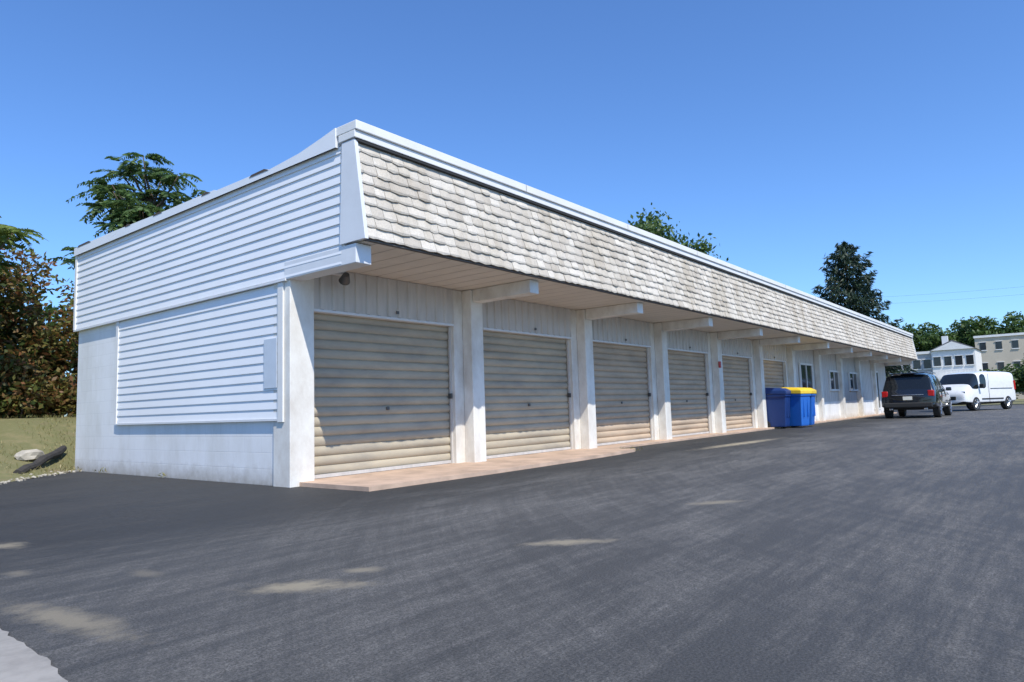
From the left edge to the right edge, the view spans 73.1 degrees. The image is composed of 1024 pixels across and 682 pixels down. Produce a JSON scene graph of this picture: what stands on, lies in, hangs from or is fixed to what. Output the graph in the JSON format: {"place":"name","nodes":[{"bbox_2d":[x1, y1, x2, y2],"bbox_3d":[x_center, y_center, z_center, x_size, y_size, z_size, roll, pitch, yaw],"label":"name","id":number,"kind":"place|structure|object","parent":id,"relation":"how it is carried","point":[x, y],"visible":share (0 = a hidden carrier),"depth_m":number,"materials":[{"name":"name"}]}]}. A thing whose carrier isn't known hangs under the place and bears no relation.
{"place":"outdoors","nodes":[
{"label":"outdoors","id":0,"kind":"place"},
{"bbox_2d":[0,629,67,681],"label":"sidewalk","id":1,"kind":"structure","parent":0,"point":[20,661],"depth_m":2.42,"materials":[{"name":"concrete"}]},
{"bbox_2d":[340,139,368,244],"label":"mansard corner trim","id":2,"kind":"structure","parent":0,"point":[353,224],"depth_m":7.74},
{"bbox_2d":[0,404,1023,681],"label":"asphalt lot","id":3,"kind":"structure","parent":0,"point":[878,548],"depth_m":3.67,"materials":[{"name":"asphalt"}]},
{"bbox_2d":[0,470,75,483],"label":"edge stones","id":4,"kind":"object","parent":3,"relation":"on","point":[23,478],"visible":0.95,"depth_m":11.21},
{"bbox_2d":[273,279,314,487],"bbox_3d":[-2.719,0.433,8.607,0.360,2.795,0.350,-6,-7,38],"label":"corner post","id":5,"kind":"object","parent":3,"relation":"on","point":[293,449],"visible":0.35,"depth_m":8.46,"materials":[{"name":"paint"}]},
{"bbox_2d":[277,282,283,421],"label":"corner trim","id":6,"kind":"structure","parent":5,"relation":"attached to","point":[280,351],"depth_m":8.47,"materials":[{"name":"white paint"}]},
{"bbox_2d":[284,243,370,280],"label":"gable beam","id":7,"kind":"structure","parent":5,"relation":"on","point":[353,256],"depth_m":7.96,"materials":[{"name":"wood"}]},
{"bbox_2d":[347,239,912,360],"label":"soffit","id":8,"kind":"structure","parent":5,"relation":"on","point":[658,313],"depth_m":10.63,"materials":[{"name":"paint"}]},
{"bbox_2d":[339,272,349,284],"bbox_3d":[-2.149,-0.815,8.904,0.150,0.150,0.130,1,-36,-26],"label":"security light head","id":9,"kind":"object","parent":8,"relation":"attached to","point":[344,278],"visible":1,"depth_m":8.87},
{"bbox_2d":[585,302,642,319],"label":"soffit beam","id":10,"kind":"structure","parent":8,"relation":"attached to","point":[635,308],"depth_m":13.08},
{"bbox_2d":[662,317,712,330],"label":"soffit beam","id":11,"kind":"structure","parent":8,"relation":"attached to","point":[688,324],"depth_m":15.66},
{"bbox_2d":[718,328,762,339],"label":"soffit beam","id":12,"kind":"structure","parent":8,"relation":"attached to","point":[745,333],"depth_m":18.24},
{"bbox_2d":[760,336,799,345],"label":"soffit beam","id":13,"kind":"structure","parent":8,"relation":"attached to","point":[780,341],"depth_m":20.82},
{"bbox_2d":[792,342,828,350],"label":"soffit beam","id":14,"kind":"structure","parent":8,"relation":"attached to","point":[812,346],"depth_m":23.40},
{"bbox_2d":[819,347,852,354],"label":"soffit beam","id":15,"kind":"structure","parent":8,"relation":"attached to","point":[835,351],"depth_m":25.98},
{"bbox_2d":[841,351,871,357],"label":"soffit beam","id":16,"kind":"structure","parent":8,"relation":"attached to","point":[856,354],"depth_m":28.54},
{"bbox_2d":[859,355,887,360],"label":"soffit beam","id":17,"kind":"structure","parent":8,"relation":"attached to","point":[878,357],"depth_m":31.09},
{"bbox_2d":[874,358,900,362],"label":"soffit beam","id":18,"kind":"structure","parent":8,"relation":"attached to","point":[888,360],"depth_m":33.68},
{"bbox_2d":[888,360,912,364],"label":"soffit beam","id":19,"kind":"structure","parent":8,"relation":"attached to","point":[902,362],"depth_m":36.23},
{"bbox_2d":[58,447,641,477],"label":"weeds","id":20,"kind":"object","parent":3,"relation":"on","point":[67,469],"visible":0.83,"depth_m":12.07,"materials":[{"name":"green plant"}]},
{"bbox_2d":[448,290,465,462],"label":"pillar","id":21,"kind":"structure","parent":3,"relation":"on","point":[458,410],"depth_m":10.76,"materials":[{"name":"paint"}]},
{"bbox_2d":[314,313,450,474],"bbox_3d":[-1.780,0.724,9.739,0.039,2.120,2.600,-6,-7,38],"label":"roller door","id":22,"kind":"structure","parent":21,"relation":"attached to","point":[367,371],"depth_m":9.63,"materials":[{"name":"metal"}]},
{"bbox_2d":[315,460,450,478],"bbox_3d":[-1.732,1.779,9.623,0.015,0.045,2.590,-6,-7,38],"label":"door bottom bar","id":23,"kind":"object","parent":22,"relation":"attached to","point":[378,469],"depth_m":9.50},
{"bbox_2d":[314,271,453,323],"bbox_3d":[-1.728,-0.612,9.796,0.022,0.545,2.620,-6,-7,38],"label":"ribbed header","id":24,"kind":"object","parent":21,"relation":"attached to","point":[366,294],"visible":0.93,"depth_m":9.73},
{"bbox_2d":[314,309,453,326],"bbox_3d":[-1.769,-0.317,9.807,0.132,0.033,2.600,-6,-7,38],"label":"header flashing","id":25,"kind":"object","parent":21,"relation":"attached to","point":[331,312],"visible":0.79,"depth_m":9.64,"materials":[{"name":"metal"}]},
{"bbox_2d":[448,327,453,462],"bbox_3d":[-0.951,0.830,10.716,0.030,2.109,0.030,-6,-7,38],"label":"guide rail","id":26,"kind":"object","parent":21,"relation":"attached to","point":[450,391],"visible":1,"depth_m":10.71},
{"bbox_2d":[482,299,570,336],"bbox_3d":[0.328,-0.422,12.370,0.022,0.545,2.620,-6,-7,38],"label":"ribbed header","id":27,"kind":"object","parent":21,"relation":"attached to","point":[513,315],"visible":0.88,"depth_m":12.30},
{"bbox_2d":[483,327,570,338],"bbox_3d":[0.287,-0.127,12.381,0.132,0.033,2.600,-6,-7,38],"label":"header flashing","id":28,"kind":"object","parent":21,"relation":"attached to","point":[521,333],"visible":0.79,"depth_m":12.24,"materials":[{"name":"metal"}]},
{"bbox_2d":[299,447,635,491],"bbox_3d":[-0.011,1.918,10.635,1.509,0.130,6.800,-6,-7,38],"label":"concrete apron","id":29,"kind":"object","parent":3,"relation":"on","point":[381,480],"visible":0.53,"depth_m":9.32,"materials":[{"name":"concrete"}]},
{"bbox_2d":[462,290,486,462],"bbox_3d":[-0.598,0.595,10.907,0.194,2.793,0.280,-6,-7,38],"label":"pillar post","id":30,"kind":"object","parent":29,"relation":"on","point":[474,390],"visible":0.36,"depth_m":10.82,"materials":[{"name":"paint"}]},
{"bbox_2d":[473,280,538,302],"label":"soffit beam","id":31,"kind":"structure","parent":30,"relation":"on","point":[508,291],"depth_m":10.49,"materials":[{"name":"wood"}]},
{"bbox_2d":[565,309,581,448],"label":"pillar","id":32,"kind":"structure","parent":3,"relation":"on","point":[574,392],"depth_m":13.33,"materials":[{"name":"paint"}]},
{"bbox_2d":[483,331,569,455],"bbox_3d":[0.276,0.914,12.313,0.039,2.120,2.600,-6,-7,38],"label":"roller door","id":33,"kind":"structure","parent":32,"relation":"attached to","point":[521,372],"depth_m":12.25,"materials":[{"name":"metal"}]},
{"bbox_2d":[566,339,572,448],"bbox_3d":[1.105,1.020,13.290,0.030,2.109,0.030,-6,-7,38],"label":"guide rail","id":34,"kind":"object","parent":32,"relation":"attached to","point":[569,398],"visible":1,"depth_m":13.28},
{"bbox_2d":[592,317,650,345],"bbox_3d":[2.384,-0.232,14.944,0.022,0.545,2.620,-6,-7,38],"label":"ribbed header","id":35,"kind":"object","parent":32,"relation":"attached to","point":[618,329],"visible":0.86,"depth_m":14.92},
{"bbox_2d":[646,323,659,439],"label":"pillar","id":36,"kind":"structure","parent":3,"relation":"on","point":[653,392],"depth_m":15.90,"materials":[{"name":"paint"}]},
{"bbox_2d":[593,342,650,443],"bbox_3d":[2.332,1.104,14.887,0.039,2.120,2.600,-6,-7,38],"label":"roller door","id":37,"kind":"structure","parent":36,"relation":"attached to","point":[620,373],"depth_m":14.91,"materials":[{"name":"metal"}]},
{"bbox_2d":[593,340,650,347],"bbox_3d":[2.342,0.063,14.956,0.132,0.033,2.600,-6,-7,38],"label":"header flashing","id":38,"kind":"object","parent":36,"relation":"attached to","point":[618,343],"visible":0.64,"depth_m":14.90,"materials":[{"name":"metal"}]},
{"bbox_2d":[646,348,652,439],"bbox_3d":[3.161,1.210,15.865,0.030,2.109,0.030,-6,-7,38],"label":"guide rail","id":39,"kind":"object","parent":36,"relation":"attached to","point":[649,392],"visible":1,"depth_m":15.85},
{"bbox_2d":[667,329,707,351],"bbox_3d":[4.440,-0.042,17.519,0.022,0.545,2.620,-6,-7,38],"label":"ribbed header","id":40,"kind":"object","parent":36,"relation":"attached to","point":[686,339],"visible":0.75,"depth_m":17.60},
{"bbox_2d":[668,348,707,353],"bbox_3d":[4.398,0.253,17.530,0.132,0.033,2.600,-6,-7,38],"label":"header flashing","id":41,"kind":"object","parent":36,"relation":"attached to","point":[681,350],"visible":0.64,"depth_m":17.51,"materials":[{"name":"metal"}]},
{"bbox_2d":[654,323,671,439],"bbox_3d":[3.514,0.975,16.055,0.194,2.793,0.280,-6,-7,38],"label":"pillar post","id":42,"kind":"object","parent":3,"relation":"on","point":[663,386],"visible":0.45,"depth_m":15.96,"materials":[{"name":"paint"}]},
{"bbox_2d":[704,332,715,432],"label":"pillar","id":43,"kind":"structure","parent":3,"relation":"on","point":[711,393],"depth_m":18.47,"materials":[{"name":"paint"}]},
{"bbox_2d":[704,354,709,432],"bbox_3d":[5.217,1.400,18.439,0.030,2.109,0.030,-6,-7,38],"label":"guide rail","id":44,"kind":"object","parent":43,"relation":"attached to","point":[707,392],"visible":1,"depth_m":18.43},
{"bbox_2d":[710,332,726,432],"bbox_3d":[5.569,1.165,18.630,0.194,2.793,0.280,-6,-7,38],"label":"pillar post","id":45,"kind":"object","parent":3,"relation":"on","point":[718,390],"visible":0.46,"depth_m":18.54,"materials":[{"name":"paint"}]},
{"bbox_2d":[597,412,896,448],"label":"concrete sill","id":46,"kind":"structure","parent":3,"relation":"on","point":[650,442],"depth_m":17.14,"materials":[{"name":"concrete"}]},
{"bbox_2d":[486,447,570,458],"bbox_3d":[0.324,1.969,12.197,0.015,0.045,2.590,-6,-7,38],"label":"door bottom bar","id":47,"kind":"object","parent":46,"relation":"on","point":[523,453],"depth_m":12.11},
{"bbox_2d":[597,438,650,445],"bbox_3d":[2.380,2.159,14.771,0.015,0.045,2.590,-6,-7,38],"label":"door bottom bar","id":48,"kind":"object","parent":46,"relation":"on","point":[617,442],"depth_m":14.76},
{"bbox_2d":[672,431,708,436],"bbox_3d":[4.435,2.349,17.346,0.015,0.045,2.590,-6,-7,38],"label":"door bottom bar","id":49,"kind":"object","parent":46,"relation":"on","point":[690,434],"depth_m":17.42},
{"bbox_2d":[668,350,708,434],"bbox_3d":[4.388,1.294,17.462,0.040,2.120,2.600,-6,-7,38],"label":"roller door","id":50,"kind":"structure","parent":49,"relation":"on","point":[687,378],"depth_m":17.55,"materials":[{"name":"metal"}]},
{"bbox_2d":[727,427,752,430],"bbox_3d":[6.491,2.539,19.920,0.015,0.045,2.590,-6,-7,38],"label":"door bottom bar","id":51,"kind":"object","parent":46,"relation":"on","point":[739,428],"depth_m":20.00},
{"bbox_2d":[722,356,751,428],"bbox_3d":[6.443,1.484,20.036,0.040,2.120,2.600,-6,-7,38],"label":"roller door","id":52,"kind":"structure","parent":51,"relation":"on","point":[738,412],"depth_m":20.20,"materials":[{"name":"metal"}]},
{"bbox_2d":[801,365,812,388],"bbox_3d":[10.809,1.769,25.271,0.005,1.770,1.400,-6,-7,38],"label":"entry door glass","id":53,"kind":"object","parent":46,"relation":"on","point":[803,374],"visible":0.36,"depth_m":25.28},
{"bbox_2d":[747,340,757,427],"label":"pillar","id":54,"kind":"structure","parent":3,"relation":"on","point":[753,391],"depth_m":21.04,"materials":[{"name":"paint"}]},
{"bbox_2d":[721,338,751,356],"bbox_3d":[6.496,0.148,20.093,0.022,0.545,2.620,-6,-7,38],"label":"ribbed header","id":55,"kind":"object","parent":54,"relation":"attached to","point":[740,346],"visible":0.7,"depth_m":20.21},
{"bbox_2d":[748,359,753,427],"bbox_3d":[7.272,1.591,21.013,0.030,2.109,0.030,-6,-7,38],"label":"guide rail","id":56,"kind":"object","parent":54,"relation":"attached to","point":[750,392],"visible":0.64,"depth_m":21.00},
{"bbox_2d":[763,360,783,387],"bbox_3d":[8.499,1.674,22.610,0.039,2.120,2.600,-6,-7,38],"label":"roller door","id":57,"kind":"structure","parent":54,"relation":"attached to","point":[773,374],"depth_m":22.89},
{"bbox_2d":[762,345,785,360],"bbox_3d":[8.552,0.339,22.667,0.022,0.545,2.620,-6,-7,38],"label":"ribbed header","id":58,"kind":"object","parent":54,"relation":"attached to","point":[777,352],"visible":0.66,"depth_m":22.80},
{"bbox_2d":[753,339,767,427],"bbox_3d":[7.625,1.355,21.204,0.194,2.793,0.280,-6,-7,38],"label":"pillar post","id":59,"kind":"object","parent":3,"relation":"on","point":[760,385],"visible":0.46,"depth_m":21.11,"materials":[{"name":"paint"}]},
{"bbox_2d":[765,388,790,426],"bbox_3d":[8.163,2.069,21.335,0.838,1.264,0.700,-6,-7,35],"label":"wheeled trash bin","id":60,"kind":"object","parent":3,"relation":"on","point":[778,406],"visible":0.75,"depth_m":21.07,"materials":[{"name":"blue plastic"}]},
{"bbox_2d":[782,345,788,386],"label":"pillar","id":61,"kind":"structure","parent":3,"relation":"on","point":[786,374],"depth_m":23.66,"materials":[{"name":"paint"}]},
{"bbox_2d":[786,345,796,386],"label":"pillar post","id":62,"kind":"object","parent":3,"relation":"on","point":[792,377],"visible":0.56,"depth_m":23.75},
{"bbox_2d":[782,387,811,427],"bbox_3d":[8.841,2.071,21.575,0.700,1.264,0.838,3,-7,-40],"label":"wheeled trash bin","id":63,"kind":"object","parent":3,"relation":"on","point":[799,406],"visible":0.63,"depth_m":21.29,"materials":[{"name":"blue plastic"}]},
{"bbox_2d":[808,388,816,424],"bbox_3d":[9.300,2.114,22.151,0.838,1.264,0.700,-5,-7,32],"label":"wheeled trash bin","id":64,"kind":"object","parent":3,"relation":"on","point":[812,414],"visible":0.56,"depth_m":21.82,"materials":[{"name":"blue plastic"}]},
{"bbox_2d":[813,350,825,420],"bbox_3d":[11.737,1.735,26.353,0.194,2.793,0.280,-6,-7,38],"label":"pillar post","id":65,"kind":"object","parent":3,"relation":"on","point":[819,383],"visible":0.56,"depth_m":26.26,"materials":[{"name":"paint"}]},
{"bbox_2d":[835,354,846,417],"bbox_3d":[13.793,1.925,28.927,0.194,2.793,0.280,-6,-7,38],"label":"pillar post","id":66,"kind":"object","parent":3,"relation":"on","point":[839,368],"visible":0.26,"depth_m":28.82,"materials":[{"name":"paint"}]},
{"bbox_2d":[815,400,883,420],"bbox_3d":[14.889,3.044,30.462,0.230,0.800,16.370,-6,-7,38],"label":"office base","id":67,"kind":"object","parent":3,"relation":"on","point":[832,410],"visible":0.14,"depth_m":29.72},
{"bbox_2d":[830,372,838,388],"bbox_3d":[13.227,1.631,28.350,0.005,0.700,1.300,-6,-7,38],"label":"window glass","id":68,"kind":"object","parent":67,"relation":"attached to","point":[832,380],"visible":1,"depth_m":28.39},
{"bbox_2d":[850,374,856,388],"bbox_3d":[15.282,1.821,30.924,0.005,0.700,1.300,-6,-7,38],"label":"window glass","id":69,"kind":"object","parent":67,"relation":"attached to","point":[855,381],"visible":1,"depth_m":30.93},
{"bbox_2d":[854,357,864,415],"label":"pillar post","id":70,"kind":"object","parent":3,"relation":"on","point":[860,390],"visible":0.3,"depth_m":31.40,"materials":[{"name":"paint"}]},
{"bbox_2d":[870,360,879,413],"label":"pillar post","id":71,"kind":"object","parent":3,"relation":"on","point":[873,370],"visible":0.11,"depth_m":33.98,"materials":[{"name":"paint"}]},
{"bbox_2d":[881,371,951,417],"bbox_3d":[17.074,2.273,29.069,2.320,1.820,5.010,-6,-7,38],"label":"parked suv","id":72,"kind":"object","parent":3,"relation":"on","point":[902,393],"visible":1,"depth_m":27.33,"materials":[{"name":"black paint"}]},
{"bbox_2d":[940,371,1015,410],"bbox_3d":[25.365,2.760,38.096,4.903,2.108,2.554,1,-6,-28],"label":"parked van","id":73,"kind":"object","parent":3,"relation":"on","point":[973,391],"visible":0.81,"depth_m":37.16,"materials":[{"name":"white paint"}]},
{"bbox_2d":[0,399,1023,481],"bbox_3d":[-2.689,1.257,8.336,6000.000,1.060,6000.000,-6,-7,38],"label":"ground","id":74,"kind":"structure","parent":0,"point":[11,431],"depth_m":13.84,"materials":[{"name":"green plant"}]},
{"bbox_2d":[0,216,47,275],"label":"sumac tree","id":75,"kind":"object","parent":74,"relation":"on","point":[8,237],"visible":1,"depth_m":14.28,"materials":[{"name":"green plant"}]},
{"bbox_2d":[14,449,44,460],"bbox_3d":[-8.835,2.102,12.651,0.326,0.237,0.489,-6,-7,38],"label":"rock","id":76,"kind":"object","parent":74,"relation":"on","point":[30,455],"visible":0.84,"depth_m":12.54,"materials":[{"name":"stone"}]},
{"bbox_2d":[0,414,75,477],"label":"grass","id":77,"kind":"structure","parent":74,"relation":"on","point":[44,416],"depth_m":14.14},
{"bbox_2d":[0,246,78,418],"bbox_3d":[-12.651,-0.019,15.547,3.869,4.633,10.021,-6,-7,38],"label":"hedgerow bushes","id":78,"kind":"object","parent":74,"relation":"on","point":[39,360],"visible":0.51,"depth_m":16.44,"materials":[{"name":"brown plant"}]},
{"bbox_2d":[13,445,66,473],"bbox_3d":[-8.400,2.136,12.356,0.152,0.449,2.177,0,-6,-16],"label":"landscape log","id":79,"kind":"object","parent":74,"relation":"on","point":[45,458],"visible":0.94,"depth_m":12.22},
{"bbox_2d":[47,152,205,269],"bbox_3d":[-9.101,-1.252,17.082,3.778,6.937,3.068,1,-6,-24],"label":"ailanthus tree","id":80,"kind":"object","parent":74,"relation":"on","point":[122,211],"visible":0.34,"depth_m":16.98,"materials":[{"name":"green plant"}]},
{"bbox_2d":[628,202,728,260],"bbox_3d":[7.643,-1.224,35.216,7.306,11.206,6.401,-6,-7,38],"label":"deciduous tree","id":81,"kind":"object","parent":74,"relation":"on","point":[653,226],"visible":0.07,"depth_m":34.51,"materials":[{"name":"green plant"}]},
{"bbox_2d":[812,240,917,377],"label":"spruce tree","id":82,"kind":"object","parent":74,"relation":"on","point":[845,259],"visible":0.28,"depth_m":57.03,"materials":[{"name":"green plant"}]},
{"bbox_2d":[897,311,1023,351],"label":"distant trees","id":83,"kind":"object","parent":74,"relation":"on","point":[928,340],"visible":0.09,"depth_m":124.50,"materials":[{"name":"green plant"}]},
{"bbox_2d":[979,357,1023,398],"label":"hedge","id":84,"kind":"object","parent":74,"relation":"on","point":[1018,375],"visible":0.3,"depth_m":54.57,"materials":[{"name":"green plant"}]},
{"bbox_2d":[0,0,1023,416],"label":"sky","id":85,"kind":"structure","parent":0,"point":[785,132],"materials":[{"name":"blue"}]},
{"bbox_2d":[576,309,596,448],"bbox_3d":[1.458,0.785,13.481,0.194,2.793,0.280,-6,-7,38],"label":"pillar post","id":86,"kind":"object","parent":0,"point":[586,385],"visible":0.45,"depth_m":13.39,"materials":[{"name":"paint"}]},
{"bbox_2d":[359,244,901,359],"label":"soffit seams","id":87,"kind":"object","parent":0,"point":[549,293],"visible":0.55,"depth_m":10.87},
{"bbox_2d":[358,143,916,358],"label":"mansard shingles","id":88,"kind":"object","parent":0,"point":[409,204],"visible":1,"depth_m":10.67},
{"bbox_2d":[795,350,885,401],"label":"office cladding","id":89,"kind":"structure","parent":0,"point":[828,361],"depth_m":29.88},
{"bbox_2d":[889,354,932,373],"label":"walls","id":90,"kind":"structure","parent":0,"point":[924,356],"depth_m":94.47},
{"bbox_2d":[931,348,982,380],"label":"walls","id":91,"kind":"structure","parent":0,"point":[977,366],"depth_m":91.56,"materials":[{"name":"white paint"}]},
{"bbox_2d":[933,357,940,365],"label":"window glass","id":92,"kind":"object","parent":91,"relation":"attached to","point":[937,361],"visible":1,"depth_m":92.51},
{"bbox_2d":[944,356,951,365],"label":"window glass","id":93,"kind":"object","parent":91,"relation":"attached to","point":[947,360],"visible":1,"depth_m":91.76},
{"bbox_2d":[930,340,980,350],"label":"roof","id":94,"kind":"structure","parent":91,"relation":"on","point":[955,342],"depth_m":91.48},
{"bbox_2d":[932,341,972,350],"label":"gable face","id":95,"kind":"object","parent":94,"relation":"attached to","point":[951,345],"visible":1,"depth_m":91.39},
{"bbox_2d":[955,356,962,364],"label":"window glass","id":96,"kind":"object","parent":91,"relation":"attached to","point":[958,360],"visible":1,"depth_m":91.00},
{"bbox_2d":[966,355,973,363],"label":"window glass","id":97,"kind":"object","parent":91,"relation":"attached to","point":[969,359],"visible":1,"depth_m":90.25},
{"bbox_2d":[974,335,1023,398],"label":"walls","id":98,"kind":"structure","parent":0,"point":[993,357],"depth_m":107.80,"materials":[{"name":"paint"}]},
{"bbox_2d":[973,332,1023,337],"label":"parapet","id":99,"kind":"structure","parent":98,"relation":"on","point":[999,335],"depth_m":108.07,"materials":[{"name":"white paint"}]},
{"bbox_3d":[9.648,-0.639,22.114,0.390,1.130,36.710,-6,-7,38],"label":"mansard","id":100,"kind":"object","parent":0,"visible":0},
{"bbox_2d":[336,120,912,337],"bbox_3d":[9.585,-1.362,22.224,0.360,0.106,36.840,-6,-7,38],"label":"coping","id":101,"kind":"object","parent":100,"relation":"on","point":[366,128],"visible":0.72,"depth_m":10.47,"materials":[{"name":"white paint"}]},
{"bbox_2d":[355,138,911,337],"bbox_3d":[9.628,-1.210,22.172,0.185,0.029,36.750,-6,-7,38],"label":"coping gap","id":102,"kind":"object","parent":100,"relation":"on","point":[391,152],"visible":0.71,"depth_m":10.75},
{"bbox_2d":[363,239,915,359],"bbox_3d":[9.815,-0.062,21.951,0.048,0.016,36.730,-6,-7,38],"label":"eave drip","id":103,"kind":"object","parent":100,"relation":"attached to","point":[432,254],"visible":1,"depth_m":10.52},
{"bbox_3d":[6.204,3.119,24.619,6.260,0.150,36.300,-6,-7,38],"label":"foundation","id":104,"kind":"object","parent":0,"visible":0},
{"bbox_2d":[75,284,273,485],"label":"side wall","id":105,"kind":"structure","parent":104,"relation":"on","point":[236,452],"depth_m":10.60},
{"bbox_2d":[114,322,119,424],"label":"siding end trim","id":106,"kind":"structure","parent":105,"relation":"attached to","point":[116,374],"depth_m":11.39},
{"bbox_2d":[116,419,276,424],"bbox_3d":[-4.657,1.166,9.881,4.630,0.023,0.051,-6,-7,38],"label":"siding drip","id":107,"kind":"object","parent":105,"relation":"attached to","point":[199,422],"visible":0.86,"depth_m":9.56},
{"bbox_2d":[119,285,273,423],"bbox_3d":[-4.694,0.330,9.991,4.680,1.700,0.021,-6,-7,38],"label":"siding backing","id":108,"kind":"object","parent":105,"relation":"attached to","point":[271,286],"visible":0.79,"depth_m":9.80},
{"bbox_2d":[117,287,276,423],"bbox_3d":[-4.687,0.331,9.960,4.630,1.652,0.015,-6,-7,38],"label":"siding","id":109,"kind":"object","parent":108,"relation":"attached to","point":[203,362],"visible":1,"depth_m":9.73,"materials":[{"name":"plastic"}]},
{"bbox_2d":[264,338,276,388],"bbox_3d":[-3.015,0.279,8.611,0.280,0.620,0.010,-6,-7,38],"label":"utility panel","id":110,"kind":"object","parent":109,"relation":"attached to","point":[270,363],"visible":1,"depth_m":8.60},
{"bbox_3d":[-4.872,-1.212,10.355,7.760,1.390,0.235,-6,-7,38],"label":"gable","id":111,"kind":"object","parent":105,"relation":"on","visible":0},
{"bbox_2d":[73,278,287,331],"bbox_3d":[-5.377,-0.467,10.542,6.670,0.027,0.045,-6,-7,38],"label":"siding starter","id":112,"kind":"object","parent":111,"relation":"attached to","point":[202,300],"visible":1,"depth_m":9.93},
{"bbox_2d":[74,128,341,255],"bbox_3d":[-4.984,-2.003,10.422,7.720,0.233,0.220,-6,-7,38],"label":"side coping","id":113,"kind":"object","parent":111,"relation":"on","point":[328,142],"visible":0.61,"depth_m":9.61,"materials":[{"name":"white"}]},
{"bbox_2d":[77,169,266,247],"bbox_3d":[-5.460,-1.955,10.783,6.200,0.100,0.205,-6,-7,38],"label":"membrane edge","id":114,"kind":"object","parent":113,"relation":"attached to","point":[261,171],"visible":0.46,"depth_m":9.80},
{"bbox_2d":[76,147,341,329],"bbox_3d":[-4.975,-1.222,10.274,7.740,1.380,0.017,-6,-7,38],"label":"siding","id":115,"kind":"object","parent":111,"relation":"attached to","point":[261,231],"visible":1,"depth_m":9.52,"materials":[{"name":"plastic"}]},
{"bbox_2d":[73,255,78,329],"bbox_3d":[-7.987,-0.886,12.645,0.075,1.387,0.032,-6,-7,38],"label":"siding corner cap","id":116,"kind":"object","parent":115,"relation":"attached to","point":[75,293],"visible":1,"depth_m":12.63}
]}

